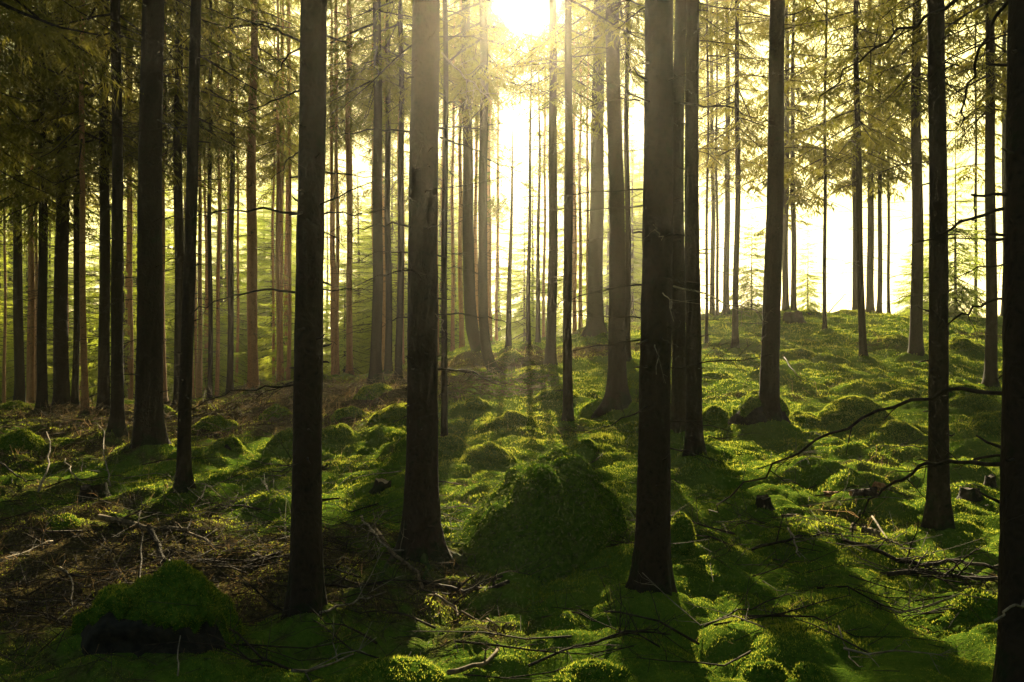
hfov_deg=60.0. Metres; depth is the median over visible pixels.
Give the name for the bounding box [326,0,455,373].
spruce tree
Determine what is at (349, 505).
fallen branch
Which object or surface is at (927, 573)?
fallen branch
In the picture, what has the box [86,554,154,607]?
fallen branch
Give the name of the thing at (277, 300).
spruce tree
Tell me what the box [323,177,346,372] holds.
spruce tree
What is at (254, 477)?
fallen branch
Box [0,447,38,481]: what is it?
fallen branch
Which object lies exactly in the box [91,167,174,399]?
spruce tree
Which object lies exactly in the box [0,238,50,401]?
young spruce
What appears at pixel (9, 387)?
young spruce
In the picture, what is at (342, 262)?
spruce tree
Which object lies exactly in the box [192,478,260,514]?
fallen branch
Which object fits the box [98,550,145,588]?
fallen branch
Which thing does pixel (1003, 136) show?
spruce tree
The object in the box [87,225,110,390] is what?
young spruce
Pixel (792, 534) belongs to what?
fallen branch
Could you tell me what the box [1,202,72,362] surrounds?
spruce tree
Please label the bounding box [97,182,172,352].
spruce tree
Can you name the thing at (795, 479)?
fallen branch
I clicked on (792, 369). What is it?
fallen branch
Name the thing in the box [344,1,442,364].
spruce tree
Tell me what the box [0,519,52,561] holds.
fallen branch
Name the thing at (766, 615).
fallen branch
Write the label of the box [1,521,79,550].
fallen branch
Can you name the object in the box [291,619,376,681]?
fallen branch
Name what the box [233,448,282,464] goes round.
fallen branch
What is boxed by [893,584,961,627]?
fallen branch
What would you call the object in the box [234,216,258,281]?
spruce tree
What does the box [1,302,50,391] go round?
young spruce
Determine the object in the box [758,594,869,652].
fallen branch
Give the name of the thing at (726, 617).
fallen branch
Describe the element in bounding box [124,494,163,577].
fallen branch
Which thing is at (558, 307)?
spruce tree
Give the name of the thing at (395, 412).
mossy boulder
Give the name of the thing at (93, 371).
young spruce
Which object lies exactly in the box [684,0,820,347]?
spruce tree
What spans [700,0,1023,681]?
spruce tree
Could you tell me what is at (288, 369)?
spruce tree
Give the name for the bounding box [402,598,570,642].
fallen branch
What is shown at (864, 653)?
fallen branch
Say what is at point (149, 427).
spruce tree
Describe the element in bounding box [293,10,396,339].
spruce tree
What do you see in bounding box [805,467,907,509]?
fallen branch
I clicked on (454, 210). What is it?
spruce tree
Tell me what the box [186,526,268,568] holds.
fallen branch
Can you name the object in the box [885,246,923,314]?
young spruce
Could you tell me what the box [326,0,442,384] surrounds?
spruce tree
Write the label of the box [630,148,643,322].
spruce tree
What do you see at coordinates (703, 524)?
fallen branch
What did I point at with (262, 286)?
spruce tree
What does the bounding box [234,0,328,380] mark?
spruce tree
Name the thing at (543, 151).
spruce tree
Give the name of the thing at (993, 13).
spruce tree
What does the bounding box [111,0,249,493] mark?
spruce tree
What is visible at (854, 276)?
spruce tree
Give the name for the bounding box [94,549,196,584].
fallen branch
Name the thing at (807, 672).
mossy boulder
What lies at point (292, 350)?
young spruce
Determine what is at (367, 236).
spruce tree
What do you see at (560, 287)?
spruce tree
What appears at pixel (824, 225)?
spruce tree
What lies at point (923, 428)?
mossy boulder
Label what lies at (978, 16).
spruce tree
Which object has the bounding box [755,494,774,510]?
tree stump
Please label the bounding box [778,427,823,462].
fallen branch
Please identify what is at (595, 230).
spruce tree
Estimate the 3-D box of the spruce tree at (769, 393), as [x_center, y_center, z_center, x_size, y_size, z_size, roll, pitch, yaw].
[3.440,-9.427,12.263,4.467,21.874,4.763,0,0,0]
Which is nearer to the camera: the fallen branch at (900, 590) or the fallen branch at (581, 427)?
the fallen branch at (900, 590)
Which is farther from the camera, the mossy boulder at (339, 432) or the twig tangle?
the mossy boulder at (339, 432)
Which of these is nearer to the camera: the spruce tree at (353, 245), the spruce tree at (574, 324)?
the spruce tree at (574, 324)
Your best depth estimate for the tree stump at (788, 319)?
26.25 m
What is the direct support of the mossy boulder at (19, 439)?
on the ground at (834, 661)
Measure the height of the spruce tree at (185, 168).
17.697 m
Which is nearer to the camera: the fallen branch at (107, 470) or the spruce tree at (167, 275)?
the fallen branch at (107, 470)
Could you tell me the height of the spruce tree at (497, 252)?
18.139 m
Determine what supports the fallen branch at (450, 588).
on the ground at (834, 661)
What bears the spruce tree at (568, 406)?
on the ground at (834, 661)
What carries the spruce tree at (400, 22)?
on the ground at (834, 661)
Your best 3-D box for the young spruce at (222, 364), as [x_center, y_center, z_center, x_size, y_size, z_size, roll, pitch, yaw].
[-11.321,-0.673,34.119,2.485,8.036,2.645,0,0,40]
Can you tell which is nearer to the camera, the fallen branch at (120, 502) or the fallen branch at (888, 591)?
the fallen branch at (888, 591)
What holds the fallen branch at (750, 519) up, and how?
on the ground at (834, 661)
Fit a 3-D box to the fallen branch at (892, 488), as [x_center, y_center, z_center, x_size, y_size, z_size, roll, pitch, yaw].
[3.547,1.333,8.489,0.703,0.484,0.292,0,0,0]
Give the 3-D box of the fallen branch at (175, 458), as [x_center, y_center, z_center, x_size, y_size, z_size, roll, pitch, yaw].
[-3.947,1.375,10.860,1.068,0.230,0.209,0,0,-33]
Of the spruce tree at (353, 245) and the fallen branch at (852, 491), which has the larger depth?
the spruce tree at (353, 245)
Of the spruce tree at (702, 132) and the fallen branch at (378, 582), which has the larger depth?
the spruce tree at (702, 132)
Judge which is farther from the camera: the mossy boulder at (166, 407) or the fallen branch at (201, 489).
the mossy boulder at (166, 407)
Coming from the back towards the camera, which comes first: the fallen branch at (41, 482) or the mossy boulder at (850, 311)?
the mossy boulder at (850, 311)
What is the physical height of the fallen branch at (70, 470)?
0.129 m
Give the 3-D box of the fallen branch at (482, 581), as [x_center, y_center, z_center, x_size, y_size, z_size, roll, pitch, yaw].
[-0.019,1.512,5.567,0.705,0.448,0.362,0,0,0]
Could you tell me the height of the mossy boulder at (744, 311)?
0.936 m
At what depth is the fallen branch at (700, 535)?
6.68 m
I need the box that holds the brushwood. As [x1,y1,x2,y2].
[0,355,575,442]
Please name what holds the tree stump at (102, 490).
on the ground at (834, 661)
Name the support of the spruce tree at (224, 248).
on the ground at (834, 661)
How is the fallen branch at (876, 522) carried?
on the ground at (834, 661)
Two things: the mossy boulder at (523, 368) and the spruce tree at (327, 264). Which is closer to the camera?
the mossy boulder at (523, 368)
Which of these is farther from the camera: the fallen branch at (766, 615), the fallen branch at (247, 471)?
the fallen branch at (247, 471)
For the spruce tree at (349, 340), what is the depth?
23.91 m
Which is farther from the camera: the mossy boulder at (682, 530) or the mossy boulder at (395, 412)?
the mossy boulder at (395, 412)
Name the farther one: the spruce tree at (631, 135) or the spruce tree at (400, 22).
the spruce tree at (631, 135)
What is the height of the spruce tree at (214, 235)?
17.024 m
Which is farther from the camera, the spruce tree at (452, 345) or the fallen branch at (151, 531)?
the spruce tree at (452, 345)
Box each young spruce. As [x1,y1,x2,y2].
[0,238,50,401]
[0,248,13,395]
[0,284,52,401]
[0,308,25,396]
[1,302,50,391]
[2,262,53,404]
[12,294,90,405]
[50,298,98,402]
[52,218,173,402]
[52,241,110,372]
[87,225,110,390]
[134,292,174,400]
[172,255,245,389]
[194,224,269,396]
[194,227,246,397]
[202,332,240,394]
[215,278,268,371]
[246,267,324,381]
[264,254,341,381]
[323,248,370,375]
[342,214,369,368]
[353,181,408,372]
[392,256,458,367]
[438,216,468,352]
[438,238,467,342]
[439,183,492,348]
[492,117,562,341]
[719,216,781,310]
[789,232,830,311]
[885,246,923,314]
[897,215,968,315]
[902,46,1002,318]
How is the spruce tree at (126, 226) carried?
on the ground at (834, 661)
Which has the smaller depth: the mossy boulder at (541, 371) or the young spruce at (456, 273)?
the mossy boulder at (541, 371)
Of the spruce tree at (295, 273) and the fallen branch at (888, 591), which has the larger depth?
the spruce tree at (295, 273)
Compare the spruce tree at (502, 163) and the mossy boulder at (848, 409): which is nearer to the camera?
the mossy boulder at (848, 409)
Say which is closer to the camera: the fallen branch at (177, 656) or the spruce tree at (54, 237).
the fallen branch at (177, 656)
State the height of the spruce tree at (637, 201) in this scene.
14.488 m
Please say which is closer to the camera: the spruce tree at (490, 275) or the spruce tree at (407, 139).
the spruce tree at (490, 275)
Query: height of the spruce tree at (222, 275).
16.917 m
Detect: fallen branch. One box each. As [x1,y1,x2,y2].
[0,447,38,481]
[0,494,32,508]
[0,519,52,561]
[0,519,82,531]
[0,556,81,620]
[0,558,71,625]
[1,509,41,528]
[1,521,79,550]
[2,525,46,553]
[2,593,90,608]
[9,547,81,589]
[26,551,147,595]
[32,507,116,550]
[37,432,68,491]
[38,561,115,625]
[42,582,92,627]
[46,468,138,487]
[47,557,137,586]
[47,569,129,593]
[54,549,151,574]
[64,458,80,480]
[67,507,116,554]
[76,483,161,512]
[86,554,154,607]
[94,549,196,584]
[96,424,110,486]
[97,548,232,564]
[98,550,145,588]
[111,497,167,519]
[120,480,163,513]
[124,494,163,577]
[135,605,289,669]
[137,540,228,567]
[142,443,229,464]
[146,524,174,562]
[166,471,219,495]
[167,486,221,543]
[170,545,248,573]
[177,544,289,567]
[177,635,180,675]
[179,548,282,564]
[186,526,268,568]
[187,468,216,501]
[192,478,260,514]
[192,521,359,577]
[193,432,250,448]
[193,598,288,672]
[202,486,239,512]
[205,523,288,575]
[205,548,282,610]
[206,511,251,553]
[220,457,285,482]
[220,547,286,586]
[223,555,278,613]
[226,466,286,483]
[227,589,284,665]
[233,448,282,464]
[233,643,342,667]
[239,423,274,435]
[239,595,280,622]
[242,593,375,660]
[251,573,379,658]
[256,537,360,577]
[268,574,377,643]
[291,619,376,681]
[319,540,402,613]
[323,540,374,587]
[324,522,390,572]
[325,550,396,589]
[326,495,378,512]
[328,582,424,616]
[333,570,434,628]
[350,460,401,480]
[359,509,407,561]
[366,538,470,585]
[374,528,516,627]
[400,467,461,485]
[401,551,502,596]
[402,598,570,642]
[421,568,509,599]
[440,488,483,507]
[441,480,475,511]
[446,636,498,674]
[448,362,513,385]
[452,550,559,604]
[454,617,650,663]
[463,621,636,679]
[486,432,519,452]
[528,609,670,666]
[541,606,697,659]
[553,567,699,644]
[560,561,659,647]
[567,418,595,430]
[590,578,685,655]
[591,436,631,462]
[605,632,750,671]
[612,517,633,543]
[621,466,681,490]
[626,496,733,533]
[626,501,734,546]
[634,572,764,627]
[703,558,794,626]
[708,418,763,438]
[711,496,764,532]
[714,579,850,625]
[733,585,894,638]
[746,499,859,531]
[751,508,848,551]
[753,550,820,576]
[757,441,813,468]
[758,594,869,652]
[767,459,816,488]
[772,453,821,481]
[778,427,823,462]
[783,513,824,562]
[784,357,805,381]
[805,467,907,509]
[814,475,893,499]
[816,585,951,621]
[825,566,955,607]
[838,625,877,666]
[842,526,890,542]
[843,521,997,580]
[843,637,971,672]
[849,547,977,579]
[849,575,996,597]
[854,547,992,588]
[856,457,926,465]
[859,578,977,627]
[865,441,925,448]
[866,457,917,499]
[870,578,988,618]
[871,515,928,553]
[872,530,916,553]
[879,536,976,580]
[886,546,997,590]
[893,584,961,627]
[896,427,926,445]
[909,530,990,568]
[914,578,997,601]
[924,581,997,614]
[935,531,997,576]
[950,464,983,487]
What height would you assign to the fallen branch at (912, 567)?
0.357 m
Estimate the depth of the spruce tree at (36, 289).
25.18 m
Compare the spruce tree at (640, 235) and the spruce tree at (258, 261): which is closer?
the spruce tree at (258, 261)
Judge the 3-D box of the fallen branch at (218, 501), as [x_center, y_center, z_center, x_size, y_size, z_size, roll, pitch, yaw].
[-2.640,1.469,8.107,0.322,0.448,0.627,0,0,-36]
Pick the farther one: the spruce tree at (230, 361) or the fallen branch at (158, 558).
the spruce tree at (230, 361)
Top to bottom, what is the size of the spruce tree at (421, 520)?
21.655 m
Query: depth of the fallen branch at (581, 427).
12.29 m
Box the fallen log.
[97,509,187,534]
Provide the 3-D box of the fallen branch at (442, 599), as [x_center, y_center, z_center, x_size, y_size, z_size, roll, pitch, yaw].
[-0.685,1.603,5.758,0.417,0.458,2.360,0,0,-28]
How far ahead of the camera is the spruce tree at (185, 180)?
26.43 m
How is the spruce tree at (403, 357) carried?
on the ground at (834, 661)
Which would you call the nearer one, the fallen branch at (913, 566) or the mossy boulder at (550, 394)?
the fallen branch at (913, 566)
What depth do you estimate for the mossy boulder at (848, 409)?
12.26 m
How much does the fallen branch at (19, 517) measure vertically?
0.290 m
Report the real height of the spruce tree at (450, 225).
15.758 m
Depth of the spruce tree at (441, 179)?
27.06 m
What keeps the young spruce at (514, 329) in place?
on the ground at (834, 661)
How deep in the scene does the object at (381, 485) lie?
8.68 m
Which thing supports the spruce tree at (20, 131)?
on the ground at (834, 661)
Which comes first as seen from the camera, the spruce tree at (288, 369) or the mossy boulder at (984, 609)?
the mossy boulder at (984, 609)
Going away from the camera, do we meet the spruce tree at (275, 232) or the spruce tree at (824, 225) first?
the spruce tree at (824, 225)
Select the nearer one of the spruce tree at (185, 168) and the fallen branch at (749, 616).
the fallen branch at (749, 616)
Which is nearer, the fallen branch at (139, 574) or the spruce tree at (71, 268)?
the fallen branch at (139, 574)
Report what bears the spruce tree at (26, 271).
on the ground at (834, 661)
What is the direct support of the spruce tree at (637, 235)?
on the ground at (834, 661)
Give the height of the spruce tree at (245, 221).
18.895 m
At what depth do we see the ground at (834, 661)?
7.14 m
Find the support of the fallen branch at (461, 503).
on the ground at (834, 661)
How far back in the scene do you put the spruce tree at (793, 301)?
31.09 m
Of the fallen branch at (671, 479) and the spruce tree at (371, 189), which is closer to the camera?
the fallen branch at (671, 479)
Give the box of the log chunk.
[849,486,877,496]
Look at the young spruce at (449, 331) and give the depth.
31.73 m
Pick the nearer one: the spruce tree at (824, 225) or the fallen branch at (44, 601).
the fallen branch at (44, 601)
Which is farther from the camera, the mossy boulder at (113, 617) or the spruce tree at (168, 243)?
the spruce tree at (168, 243)
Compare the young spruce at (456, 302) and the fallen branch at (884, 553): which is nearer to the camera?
the fallen branch at (884, 553)
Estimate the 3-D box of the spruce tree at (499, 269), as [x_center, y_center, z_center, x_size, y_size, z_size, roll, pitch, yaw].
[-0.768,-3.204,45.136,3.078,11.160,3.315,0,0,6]
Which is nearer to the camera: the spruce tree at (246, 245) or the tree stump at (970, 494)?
the tree stump at (970, 494)
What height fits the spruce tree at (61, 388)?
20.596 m
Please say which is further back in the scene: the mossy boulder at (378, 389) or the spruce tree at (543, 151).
the spruce tree at (543, 151)
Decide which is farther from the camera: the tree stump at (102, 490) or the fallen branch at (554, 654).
the tree stump at (102, 490)
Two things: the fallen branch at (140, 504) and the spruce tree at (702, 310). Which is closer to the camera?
the fallen branch at (140, 504)
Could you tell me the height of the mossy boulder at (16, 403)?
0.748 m
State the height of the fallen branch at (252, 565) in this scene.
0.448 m
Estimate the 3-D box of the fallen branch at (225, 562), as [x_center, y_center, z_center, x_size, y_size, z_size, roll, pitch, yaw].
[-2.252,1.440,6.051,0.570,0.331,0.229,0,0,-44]
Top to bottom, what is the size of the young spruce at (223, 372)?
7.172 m
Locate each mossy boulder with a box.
[0,400,34,409]
[0,428,45,450]
[45,513,81,532]
[52,437,75,445]
[69,559,246,657]
[163,405,177,416]
[191,415,240,433]
[191,448,208,462]
[208,437,248,456]
[257,404,292,420]
[264,427,292,446]
[322,423,353,443]
[329,406,368,422]
[350,654,448,681]
[352,382,392,399]
[368,402,406,422]
[438,433,469,451]
[447,445,634,585]
[460,441,516,466]
[463,397,489,410]
[484,409,548,431]
[495,351,523,366]
[516,365,539,373]
[518,367,561,380]
[533,386,579,404]
[549,657,637,681]
[572,437,603,455]
[671,511,696,555]
[702,405,728,424]
[721,308,755,314]
[728,389,793,424]
[738,659,791,681]
[783,661,829,681]
[785,348,816,357]
[789,410,821,425]
[800,308,821,315]
[814,395,897,427]
[838,308,869,315]
[860,419,924,442]
[871,334,908,347]
[885,387,923,397]
[908,423,927,431]
[942,587,997,622]
[949,336,984,352]
[949,383,1001,411]
[968,411,1000,435]
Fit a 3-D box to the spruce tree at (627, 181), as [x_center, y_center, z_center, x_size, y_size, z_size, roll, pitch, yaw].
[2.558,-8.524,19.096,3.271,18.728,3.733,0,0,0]
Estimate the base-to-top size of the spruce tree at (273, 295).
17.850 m
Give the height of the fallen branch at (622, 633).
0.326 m
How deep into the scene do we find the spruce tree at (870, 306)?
31.61 m
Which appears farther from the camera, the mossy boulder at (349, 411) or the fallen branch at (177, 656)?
the mossy boulder at (349, 411)
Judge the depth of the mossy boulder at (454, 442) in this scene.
10.93 m
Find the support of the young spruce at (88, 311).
on the ground at (834, 661)
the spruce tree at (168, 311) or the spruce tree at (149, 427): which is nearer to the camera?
the spruce tree at (149, 427)
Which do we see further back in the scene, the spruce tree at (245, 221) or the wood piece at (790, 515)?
the spruce tree at (245, 221)
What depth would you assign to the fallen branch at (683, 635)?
4.92 m
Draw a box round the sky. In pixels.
[2,0,1007,346]
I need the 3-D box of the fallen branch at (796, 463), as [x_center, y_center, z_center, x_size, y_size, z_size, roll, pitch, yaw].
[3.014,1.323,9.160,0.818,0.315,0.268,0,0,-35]
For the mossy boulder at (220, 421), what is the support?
on the ground at (834, 661)
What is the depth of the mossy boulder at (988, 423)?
11.94 m
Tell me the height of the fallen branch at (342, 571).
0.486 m
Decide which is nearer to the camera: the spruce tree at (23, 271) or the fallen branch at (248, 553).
the fallen branch at (248, 553)
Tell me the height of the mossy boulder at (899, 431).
0.696 m
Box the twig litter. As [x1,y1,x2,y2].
[0,337,1000,681]
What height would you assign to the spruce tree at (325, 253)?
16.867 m
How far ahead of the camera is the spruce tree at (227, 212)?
32.04 m
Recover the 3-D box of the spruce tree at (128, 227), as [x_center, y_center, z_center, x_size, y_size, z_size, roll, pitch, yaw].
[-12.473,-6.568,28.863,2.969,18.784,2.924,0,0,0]
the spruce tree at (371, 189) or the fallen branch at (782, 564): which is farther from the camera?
the spruce tree at (371, 189)
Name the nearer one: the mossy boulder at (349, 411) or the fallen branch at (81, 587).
the fallen branch at (81, 587)
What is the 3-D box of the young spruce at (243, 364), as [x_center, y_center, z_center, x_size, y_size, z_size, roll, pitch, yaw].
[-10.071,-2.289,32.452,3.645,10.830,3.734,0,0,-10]
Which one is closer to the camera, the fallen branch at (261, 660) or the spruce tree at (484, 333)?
the fallen branch at (261, 660)
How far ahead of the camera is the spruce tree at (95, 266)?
46.64 m
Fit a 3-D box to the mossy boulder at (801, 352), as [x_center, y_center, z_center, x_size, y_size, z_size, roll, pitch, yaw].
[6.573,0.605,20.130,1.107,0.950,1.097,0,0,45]
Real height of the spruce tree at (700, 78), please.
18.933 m
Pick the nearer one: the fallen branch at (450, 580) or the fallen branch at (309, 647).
the fallen branch at (309, 647)
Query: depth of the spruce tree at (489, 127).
27.58 m
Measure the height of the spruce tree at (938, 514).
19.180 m
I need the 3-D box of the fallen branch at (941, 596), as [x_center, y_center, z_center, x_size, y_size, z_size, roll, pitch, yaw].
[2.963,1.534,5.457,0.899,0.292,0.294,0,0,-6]
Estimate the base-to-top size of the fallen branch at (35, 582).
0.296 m
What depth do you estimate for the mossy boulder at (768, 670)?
4.18 m
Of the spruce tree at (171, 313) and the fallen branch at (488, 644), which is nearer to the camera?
the fallen branch at (488, 644)
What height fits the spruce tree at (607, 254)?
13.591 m
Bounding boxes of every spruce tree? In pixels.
[0,0,110,149]
[0,0,138,408]
[0,0,140,156]
[0,0,143,204]
[0,0,182,415]
[0,0,188,405]
[0,0,227,409]
[0,1,94,401]
[0,8,139,404]
[0,24,92,403]
[0,51,52,402]
[0,75,69,340]
[0,92,34,286]
[0,112,72,402]
[0,212,27,358]
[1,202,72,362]
[1,228,53,349]
[2,6,70,401]
[6,240,52,365]
[13,0,246,437]
[23,21,98,370]
[23,201,99,403]
[26,204,73,365]
[27,5,98,350]
[27,200,73,363]
[48,9,97,346]
[49,178,99,340]
[53,0,135,360]
[53,86,97,400]
[60,0,290,404]
[68,157,134,342]
[69,0,225,448]
[72,230,98,362]
[73,216,123,335]
[78,0,239,401]
[91,22,185,400]
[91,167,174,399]
[94,175,168,331]
[97,3,166,398]
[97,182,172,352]
[98,1,137,399]
[110,201,136,388]
[110,206,174,387]
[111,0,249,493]
[133,170,197,352]
[134,199,174,353]
[135,9,234,398]
[135,223,174,388]
[135,269,174,400]
[147,0,393,619]
[164,0,292,398]
[165,2,247,397]
[165,14,246,342]
[165,16,244,394]
[165,19,247,335]
[165,151,223,360]
[165,229,174,327]
[165,266,197,388]
[166,0,355,388]
[167,0,299,392]
[169,4,242,390]
[169,26,262,396]
[170,27,272,394]
[174,222,215,351]
[183,0,265,344]
[184,4,244,390]
[194,152,258,378]
[194,195,265,379]
[203,0,275,385]
[203,225,239,323]
[204,2,298,361]
[213,158,259,332]
[221,0,332,381]
[222,172,268,345]
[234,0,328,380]
[234,176,296,381]
[234,182,295,363]
[234,188,269,336]
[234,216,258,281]
[235,0,327,311]
[235,172,329,360]
[236,1,344,380]
[237,0,328,370]
[241,153,294,352]
[242,0,299,382]
[256,2,341,379]
[257,152,297,330]
[278,0,383,374]
[281,0,371,374]
[283,174,339,372]
[284,0,405,375]
[285,0,368,342]
[291,232,326,351]
[292,6,366,343]
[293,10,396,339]
[323,167,372,373]
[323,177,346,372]
[323,190,369,365]
[324,260,365,371]
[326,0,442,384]
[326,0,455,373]
[326,0,478,379]
[326,10,405,330]
[327,0,410,369]
[327,2,409,321]
[332,0,529,579]
[333,6,408,314]
[340,182,396,373]
[340,194,393,320]
[343,1,411,310]
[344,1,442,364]
[351,0,564,350]
[352,147,408,368]
[352,151,395,347]
[359,135,408,344]
[362,0,450,302]
[371,0,442,364]
[371,0,524,436]
[382,5,460,298]
[383,0,493,355]
[390,176,407,291]
[391,0,584,375]
[393,0,478,296]
[406,158,462,283]
[406,161,463,347]
[410,0,511,348]
[438,0,487,351]
[438,107,464,330]
[438,151,492,343]
[438,181,463,346]
[441,0,509,325]
[449,0,547,340]
[452,0,515,296]
[453,0,629,364]
[456,0,528,332]
[457,2,528,276]
[458,0,521,340]
[472,44,564,347]
[473,0,750,418]
[473,28,586,344]
[485,0,644,421]
[487,45,587,342]
[491,175,522,341]
[494,163,562,341]
[500,233,521,339]
[506,0,674,336]
[509,0,583,337]
[526,0,775,595]
[531,123,585,336]
[532,5,608,332]
[537,8,607,319]
[539,0,623,328]
[545,271,562,334]
[557,0,630,308]
[558,0,709,361]
[576,184,606,325]
[577,157,637,325]
[582,92,643,324]
[595,0,745,432]
[603,135,642,322]
[630,143,642,258]
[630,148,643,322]
[630,159,642,307]
[633,148,643,318]
[633,152,704,308]
[636,0,769,456]
[637,4,749,279]
[639,165,708,313]
[643,2,726,319]
[673,0,768,342]
[684,0,767,315]
[684,0,791,314]
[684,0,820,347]
[684,7,765,314]
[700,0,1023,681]
[704,0,851,421]
[722,0,851,310]
[734,0,851,310]
[766,0,883,328]
[784,0,927,355]
[789,0,926,310]
[797,0,927,311]
[812,0,948,312]
[819,0,1006,355]
[831,0,1006,530]
[858,13,928,313]
[867,0,1007,386]
[928,0,1001,312]
[945,0,1004,29]
[947,0,1007,315]
[970,0,1007,87]
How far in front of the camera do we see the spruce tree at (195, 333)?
27.80 m
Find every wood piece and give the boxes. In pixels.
[781,514,800,516]
[823,491,837,496]
[861,526,880,536]
[871,481,885,490]
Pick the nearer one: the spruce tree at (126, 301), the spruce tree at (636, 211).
the spruce tree at (126, 301)
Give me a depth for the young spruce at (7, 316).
33.44 m
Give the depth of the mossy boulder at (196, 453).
11.01 m
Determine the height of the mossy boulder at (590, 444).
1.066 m
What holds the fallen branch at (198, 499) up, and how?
on the ground at (834, 661)
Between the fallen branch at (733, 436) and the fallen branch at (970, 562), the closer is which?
the fallen branch at (970, 562)
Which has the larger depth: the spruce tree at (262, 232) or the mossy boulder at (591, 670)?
the spruce tree at (262, 232)
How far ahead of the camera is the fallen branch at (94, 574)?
5.70 m
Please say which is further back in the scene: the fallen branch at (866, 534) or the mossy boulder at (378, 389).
the mossy boulder at (378, 389)
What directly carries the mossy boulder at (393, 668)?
on the ground at (834, 661)
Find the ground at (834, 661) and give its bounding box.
[0,309,1002,681]
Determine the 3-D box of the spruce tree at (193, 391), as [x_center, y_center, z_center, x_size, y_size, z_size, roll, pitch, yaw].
[-9.720,-6.449,26.477,3.142,17.484,3.608,0,0,0]
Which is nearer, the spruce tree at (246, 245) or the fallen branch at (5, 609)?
the fallen branch at (5, 609)
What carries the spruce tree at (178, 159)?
on the ground at (834, 661)
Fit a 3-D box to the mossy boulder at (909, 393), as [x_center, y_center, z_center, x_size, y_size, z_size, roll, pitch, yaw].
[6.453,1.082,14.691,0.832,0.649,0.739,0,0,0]
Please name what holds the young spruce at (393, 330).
on the ground at (834, 661)
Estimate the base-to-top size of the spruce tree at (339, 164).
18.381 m
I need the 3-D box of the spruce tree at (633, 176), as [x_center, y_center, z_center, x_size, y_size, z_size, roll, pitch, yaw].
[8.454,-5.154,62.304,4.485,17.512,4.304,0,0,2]
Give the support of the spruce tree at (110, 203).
on the ground at (834, 661)
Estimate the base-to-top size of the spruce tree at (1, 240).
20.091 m
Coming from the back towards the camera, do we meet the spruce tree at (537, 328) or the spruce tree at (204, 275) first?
the spruce tree at (204, 275)
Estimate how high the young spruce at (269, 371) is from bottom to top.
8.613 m
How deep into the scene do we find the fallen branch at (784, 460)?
9.45 m
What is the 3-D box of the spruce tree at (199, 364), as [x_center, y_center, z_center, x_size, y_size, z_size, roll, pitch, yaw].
[-8.799,-7.098,24.959,3.160,18.437,2.599,0,0,-14]
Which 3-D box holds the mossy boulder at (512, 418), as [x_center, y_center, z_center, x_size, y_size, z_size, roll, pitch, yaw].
[0.093,1.516,12.645,1.310,1.105,1.224,0,0,0]
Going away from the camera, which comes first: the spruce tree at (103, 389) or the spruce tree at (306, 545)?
the spruce tree at (306, 545)
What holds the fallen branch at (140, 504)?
on the ground at (834, 661)
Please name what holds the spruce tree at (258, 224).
on the ground at (834, 661)
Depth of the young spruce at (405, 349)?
31.30 m
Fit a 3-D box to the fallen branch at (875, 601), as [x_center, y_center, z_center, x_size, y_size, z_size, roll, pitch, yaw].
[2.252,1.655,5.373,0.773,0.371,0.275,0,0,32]
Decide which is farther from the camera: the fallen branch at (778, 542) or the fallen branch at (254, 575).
the fallen branch at (778, 542)
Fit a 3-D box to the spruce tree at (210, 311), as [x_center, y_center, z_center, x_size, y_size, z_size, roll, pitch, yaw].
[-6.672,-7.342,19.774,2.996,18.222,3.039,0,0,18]
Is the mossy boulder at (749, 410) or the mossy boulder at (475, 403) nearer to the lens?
the mossy boulder at (749, 410)
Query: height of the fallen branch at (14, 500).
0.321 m
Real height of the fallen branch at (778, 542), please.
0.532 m
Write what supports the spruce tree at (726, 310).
on the ground at (834, 661)
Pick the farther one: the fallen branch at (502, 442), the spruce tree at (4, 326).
the spruce tree at (4, 326)
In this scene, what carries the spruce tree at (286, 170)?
on the ground at (834, 661)
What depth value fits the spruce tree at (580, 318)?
29.95 m
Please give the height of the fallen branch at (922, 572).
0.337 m
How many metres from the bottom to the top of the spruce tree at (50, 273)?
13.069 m
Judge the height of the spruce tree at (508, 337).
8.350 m
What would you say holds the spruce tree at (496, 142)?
on the ground at (834, 661)
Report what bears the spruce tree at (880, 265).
on the ground at (834, 661)
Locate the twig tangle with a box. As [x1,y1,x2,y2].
[0,443,998,667]
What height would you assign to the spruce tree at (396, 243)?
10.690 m
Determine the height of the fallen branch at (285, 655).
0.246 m
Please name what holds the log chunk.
on the ground at (834, 661)
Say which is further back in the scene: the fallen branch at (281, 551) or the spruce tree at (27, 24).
the spruce tree at (27, 24)
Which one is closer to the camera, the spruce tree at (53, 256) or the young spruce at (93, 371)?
the young spruce at (93, 371)
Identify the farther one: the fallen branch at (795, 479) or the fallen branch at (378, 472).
the fallen branch at (378, 472)
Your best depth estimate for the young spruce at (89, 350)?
36.42 m
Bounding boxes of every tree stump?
[78,482,110,502]
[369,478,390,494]
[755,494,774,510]
[782,310,805,323]
[956,487,983,501]
[983,474,997,487]
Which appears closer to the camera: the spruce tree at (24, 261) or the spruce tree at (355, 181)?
the spruce tree at (355, 181)
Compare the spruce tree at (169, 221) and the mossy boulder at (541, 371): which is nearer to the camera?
the mossy boulder at (541, 371)
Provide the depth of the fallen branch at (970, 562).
6.01 m
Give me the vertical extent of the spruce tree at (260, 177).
18.921 m
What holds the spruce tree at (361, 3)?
on the ground at (834, 661)
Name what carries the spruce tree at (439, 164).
on the ground at (834, 661)
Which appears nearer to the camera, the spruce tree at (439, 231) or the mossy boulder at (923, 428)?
the mossy boulder at (923, 428)

